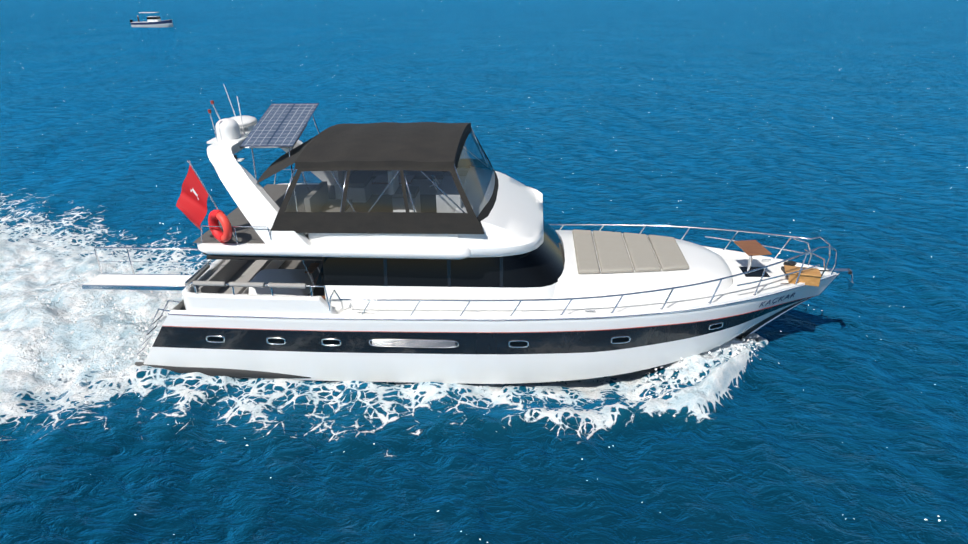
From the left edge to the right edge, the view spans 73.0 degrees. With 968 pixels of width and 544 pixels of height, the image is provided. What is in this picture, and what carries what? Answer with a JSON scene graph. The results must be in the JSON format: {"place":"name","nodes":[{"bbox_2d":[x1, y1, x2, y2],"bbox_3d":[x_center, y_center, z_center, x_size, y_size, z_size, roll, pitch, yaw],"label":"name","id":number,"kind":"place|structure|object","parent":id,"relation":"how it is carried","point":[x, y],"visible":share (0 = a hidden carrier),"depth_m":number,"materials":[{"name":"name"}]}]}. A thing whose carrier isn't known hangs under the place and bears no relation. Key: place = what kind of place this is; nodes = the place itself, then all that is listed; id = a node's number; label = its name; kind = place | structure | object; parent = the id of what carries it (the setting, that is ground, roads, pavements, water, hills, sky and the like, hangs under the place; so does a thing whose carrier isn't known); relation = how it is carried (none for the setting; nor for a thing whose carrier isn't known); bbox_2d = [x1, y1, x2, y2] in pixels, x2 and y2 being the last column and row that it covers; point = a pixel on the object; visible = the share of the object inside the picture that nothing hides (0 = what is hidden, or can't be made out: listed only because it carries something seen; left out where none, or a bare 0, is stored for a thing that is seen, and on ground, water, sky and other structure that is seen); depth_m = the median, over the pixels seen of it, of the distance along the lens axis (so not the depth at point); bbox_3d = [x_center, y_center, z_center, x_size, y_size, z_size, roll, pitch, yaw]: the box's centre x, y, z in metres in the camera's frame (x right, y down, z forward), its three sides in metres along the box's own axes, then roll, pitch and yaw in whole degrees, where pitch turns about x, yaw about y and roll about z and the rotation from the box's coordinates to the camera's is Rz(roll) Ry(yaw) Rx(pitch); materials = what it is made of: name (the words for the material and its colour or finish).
{"place":"outdoors","nodes":[
{"label":"outdoors","id":0,"kind":"place"},
{"bbox_2d":[0,0,967,543],"bbox_3d":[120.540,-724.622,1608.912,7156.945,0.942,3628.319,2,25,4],"label":"sea water","id":1,"kind":"structure","parent":0,"point":[834,410],"depth_m":20.46,"materials":[{"name":"blue liquid"}]},
{"bbox_2d":[130,12,172,27],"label":"boat","id":2,"kind":"object","parent":1,"relation":"on","point":[154,21],"visible":0.94,"depth_m":108.93,"materials":[{"name":"white"}]},
{"bbox_2d":[2,242,760,425],"bbox_3d":[-2.793,0.994,16.228,18.382,0.785,10.097,2,25,4],"label":"wake spray","id":3,"kind":"object","parent":1,"relation":"on","point":[169,308],"visible":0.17,"depth_m":14.80,"materials":[{"name":"liquid"}]},
{"bbox_2d":[144,246,838,383],"bbox_3d":[-0.004,1.032,15.736,15.995,2.493,4.695,1,24,4],"label":"hull","id":4,"kind":"object","parent":1,"relation":"in","point":[579,353],"visible":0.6,"depth_m":13.68,"materials":[{"name":"white"}]},
{"bbox_2d":[131,300,179,364],"bbox_3d":[-7.253,1.375,14.469,1.277,1.504,0.451,1,24,4],"label":"swim ladder","id":5,"kind":"object","parent":4,"relation":"attached to","point":[147,333],"visible":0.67,"depth_m":14.39,"materials":[{"name":"silver metal"}]},
{"bbox_2d":[206,322,723,347],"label":"portholes","id":6,"kind":"object","parent":4,"relation":"attached to","point":[419,343],"visible":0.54,"depth_m":13.53,"materials":[{"name":"silver metal"}]},
{"bbox_2d":[135,273,839,377],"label":"hull trim","id":7,"kind":"structure","parent":4,"relation":"attached to","point":[237,373],"depth_m":13.70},
{"bbox_2d":[278,251,828,314],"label":"deck","id":8,"kind":"structure","parent":4,"relation":"on","point":[733,290],"depth_m":13.69,"materials":[{"name":"white plastic"}]},
{"bbox_2d":[196,260,284,293],"bbox_3d":[-4.619,0.067,15.575,2.847,0.897,3.881,1,24,4],"label":"aft deck seating","id":9,"kind":"object","parent":8,"relation":"on","point":[227,271],"visible":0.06,"depth_m":15.32,"materials":[{"name":"beige fabric"}]},
{"bbox_2d":[182,259,336,314],"bbox_3d":[-4.570,0.016,15.633,3.345,0.939,4.574,1,24,4],"label":"aft bulwark","id":10,"kind":"object","parent":8,"relation":"on","point":[250,303],"visible":0.35,"depth_m":13.48,"materials":[{"name":"white plastic"}]},
{"bbox_2d":[82,247,209,290],"bbox_3d":[-7.481,-0.081,14.402,2.633,0.746,0.651,1,24,4],"label":"passerelle","id":11,"kind":"object","parent":10,"relation":"attached to","point":[133,281],"visible":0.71,"depth_m":14.51,"materials":[{"name":"silver metal"}]},
{"bbox_2d":[249,269,313,295],"bbox_3d":[-4.610,0.442,14.966,1.378,0.718,0.982,1,24,4],"label":"table","id":12,"kind":"object","parent":8,"relation":"on","point":[266,276],"visible":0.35,"depth_m":14.70,"materials":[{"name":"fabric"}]},
{"bbox_2d":[302,260,324,298],"bbox_3d":[-3.628,0.112,14.234,0.530,1.890,0.551,1,24,4],"label":"flybridge ladder","id":13,"kind":"object","parent":8,"relation":"on","point":[312,267],"visible":0.17,"depth_m":14.14,"materials":[{"name":"silver metal"}]},
{"bbox_2d":[313,220,564,308],"bbox_3d":[-0.729,-0.529,15.082,5.558,1.398,3.767,1,24,4],"label":"saloon","id":14,"kind":"object","parent":8,"relation":"on","point":[536,273],"visible":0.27,"depth_m":13.49,"materials":[{"name":"black glass"}]},
{"bbox_2d":[197,183,470,259],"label":"flybridge deck","id":15,"kind":"structure","parent":14,"relation":"on","point":[258,251],"depth_m":12.91,"materials":[{"name":"white plastic"}]},
{"bbox_2d":[193,168,469,244],"bbox_3d":[-3.070,-1.938,14.624,5.411,1.237,4.036,1,24,4],"label":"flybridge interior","id":16,"kind":"object","parent":15,"relation":"on","point":[274,192],"visible":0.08,"depth_m":13.94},
{"bbox_2d":[176,160,235,238],"bbox_3d":[-5.562,-1.398,12.986,1.034,1.665,0.177,-2,25,-4],"label":"flag and staff","id":17,"kind":"object","parent":16,"relation":"on","point":[191,204],"visible":1,"depth_m":12.96,"materials":[{"name":"red"}]},
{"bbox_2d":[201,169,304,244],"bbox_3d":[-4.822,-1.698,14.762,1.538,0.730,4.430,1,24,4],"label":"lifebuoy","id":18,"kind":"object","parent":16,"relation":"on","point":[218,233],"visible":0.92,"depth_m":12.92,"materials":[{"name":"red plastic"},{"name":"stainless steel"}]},
{"bbox_2d":[207,86,338,245],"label":"radar arch","id":19,"kind":"structure","parent":16,"relation":"on","point":[257,205],"depth_m":13.07,"materials":[{"name":"white plastic"}]},
{"bbox_2d":[251,116,334,211],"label":"support poles","id":20,"kind":"object","parent":16,"relation":"on","point":[291,167],"depth_m":13.44,"materials":[{"name":"silver metal"}]},
{"bbox_2d":[239,103,319,147],"bbox_3d":[-4.346,-3.172,14.048,1.112,0.100,2.054,1,41,4],"label":"solar panel","id":21,"kind":"object","parent":20,"relation":"on","point":[282,125],"visible":1,"depth_m":13.94,"materials":[{"name":"blue glass"}]},
{"bbox_2d":[256,122,498,233],"bbox_3d":[-2.053,-2.321,14.369,4.875,1.570,4.119,1,24,4],"label":"canopy","id":22,"kind":"object","parent":16,"relation":"on","point":[423,146],"visible":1,"depth_m":12.81,"materials":[{"name":"black fabric"}]},
{"bbox_2d":[283,127,487,212],"bbox_3d":[-2.011,-2.402,14.329,3.978,1.365,4.028,1,24,4],"label":"bimini frame","id":23,"kind":"object","parent":22,"relation":"attached to","point":[448,197],"visible":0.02,"depth_m":12.65,"materials":[{"name":"silver metal"}]},
{"bbox_2d":[430,175,439,190],"bbox_3d":[-1.020,-1.843,13.650,0.240,0.359,0.445,1,24,4],"label":"steering wheel","id":24,"kind":"object","parent":16,"relation":"attached to","point":[435,183],"depth_m":13.66,"materials":[{"name":"silver metal"}]},
{"bbox_2d":[453,167,543,256],"bbox_3d":[0.425,-1.517,14.540,1.774,0.837,4.388,1,24,4],"label":"flybridge windshield fairing","id":25,"kind":"object","parent":15,"relation":"on","point":[512,223],"visible":0.73,"depth_m":13.44,"materials":[{"name":"white plastic"}]},
{"bbox_2d":[185,224,837,316],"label":"rails","id":26,"kind":"object","parent":8,"relation":"on","point":[197,275],"visible":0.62,"depth_m":13.42,"materials":[{"name":"silver metal"}]},
{"bbox_2d":[357,259,854,313],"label":"deck fittings","id":27,"kind":"object","parent":8,"relation":"on","point":[757,274],"visible":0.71,"depth_m":14.63,"materials":[{"name":"silver metal"}]},
{"bbox_2d":[536,230,731,308],"bbox_3d":[3.361,-0.213,14.902,4.485,0.543,3.726,1,24,4],"label":"trunk cabin","id":28,"kind":"object","parent":8,"relation":"on","point":[705,264],"visible":0.4,"depth_m":13.68,"materials":[{"name":"white plastic"}]},
{"bbox_2d":[572,230,688,273],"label":"sun pads","id":29,"kind":"object","parent":28,"relation":"on","point":[612,253],"visible":1,"depth_m":14.58,"materials":[{"name":"beige fabric"}]},
{"bbox_2d":[734,240,771,270],"bbox_3d":[5.921,-0.244,14.572,0.508,0.687,0.815,-1,25,-3],"label":"foredeck table","id":30,"kind":"object","parent":8,"relation":"on","point":[750,248],"visible":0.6,"depth_m":14.45,"materials":[{"name":"brown wood"}]},
{"bbox_2d":[784,265,821,286],"bbox_3d":[6.928,0.088,14.278,0.718,0.280,0.412,8,26,17],"label":"bench seat","id":31,"kind":"object","parent":8,"relation":"on","point":[811,277],"visible":0.83,"depth_m":14.14,"materials":[{"name":"brown wood"}]},
{"bbox_2d":[759,293,794,306],"bbox_3d":[6.330,0.609,14.089,1.055,0.211,0.037,-12,45,-22],"label":"boat name lettering","id":32,"kind":"object","parent":4,"relation":"attached to","point":[778,300],"visible":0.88,"depth_m":14.09,"materials":[{"name":"blue"}]}
]}

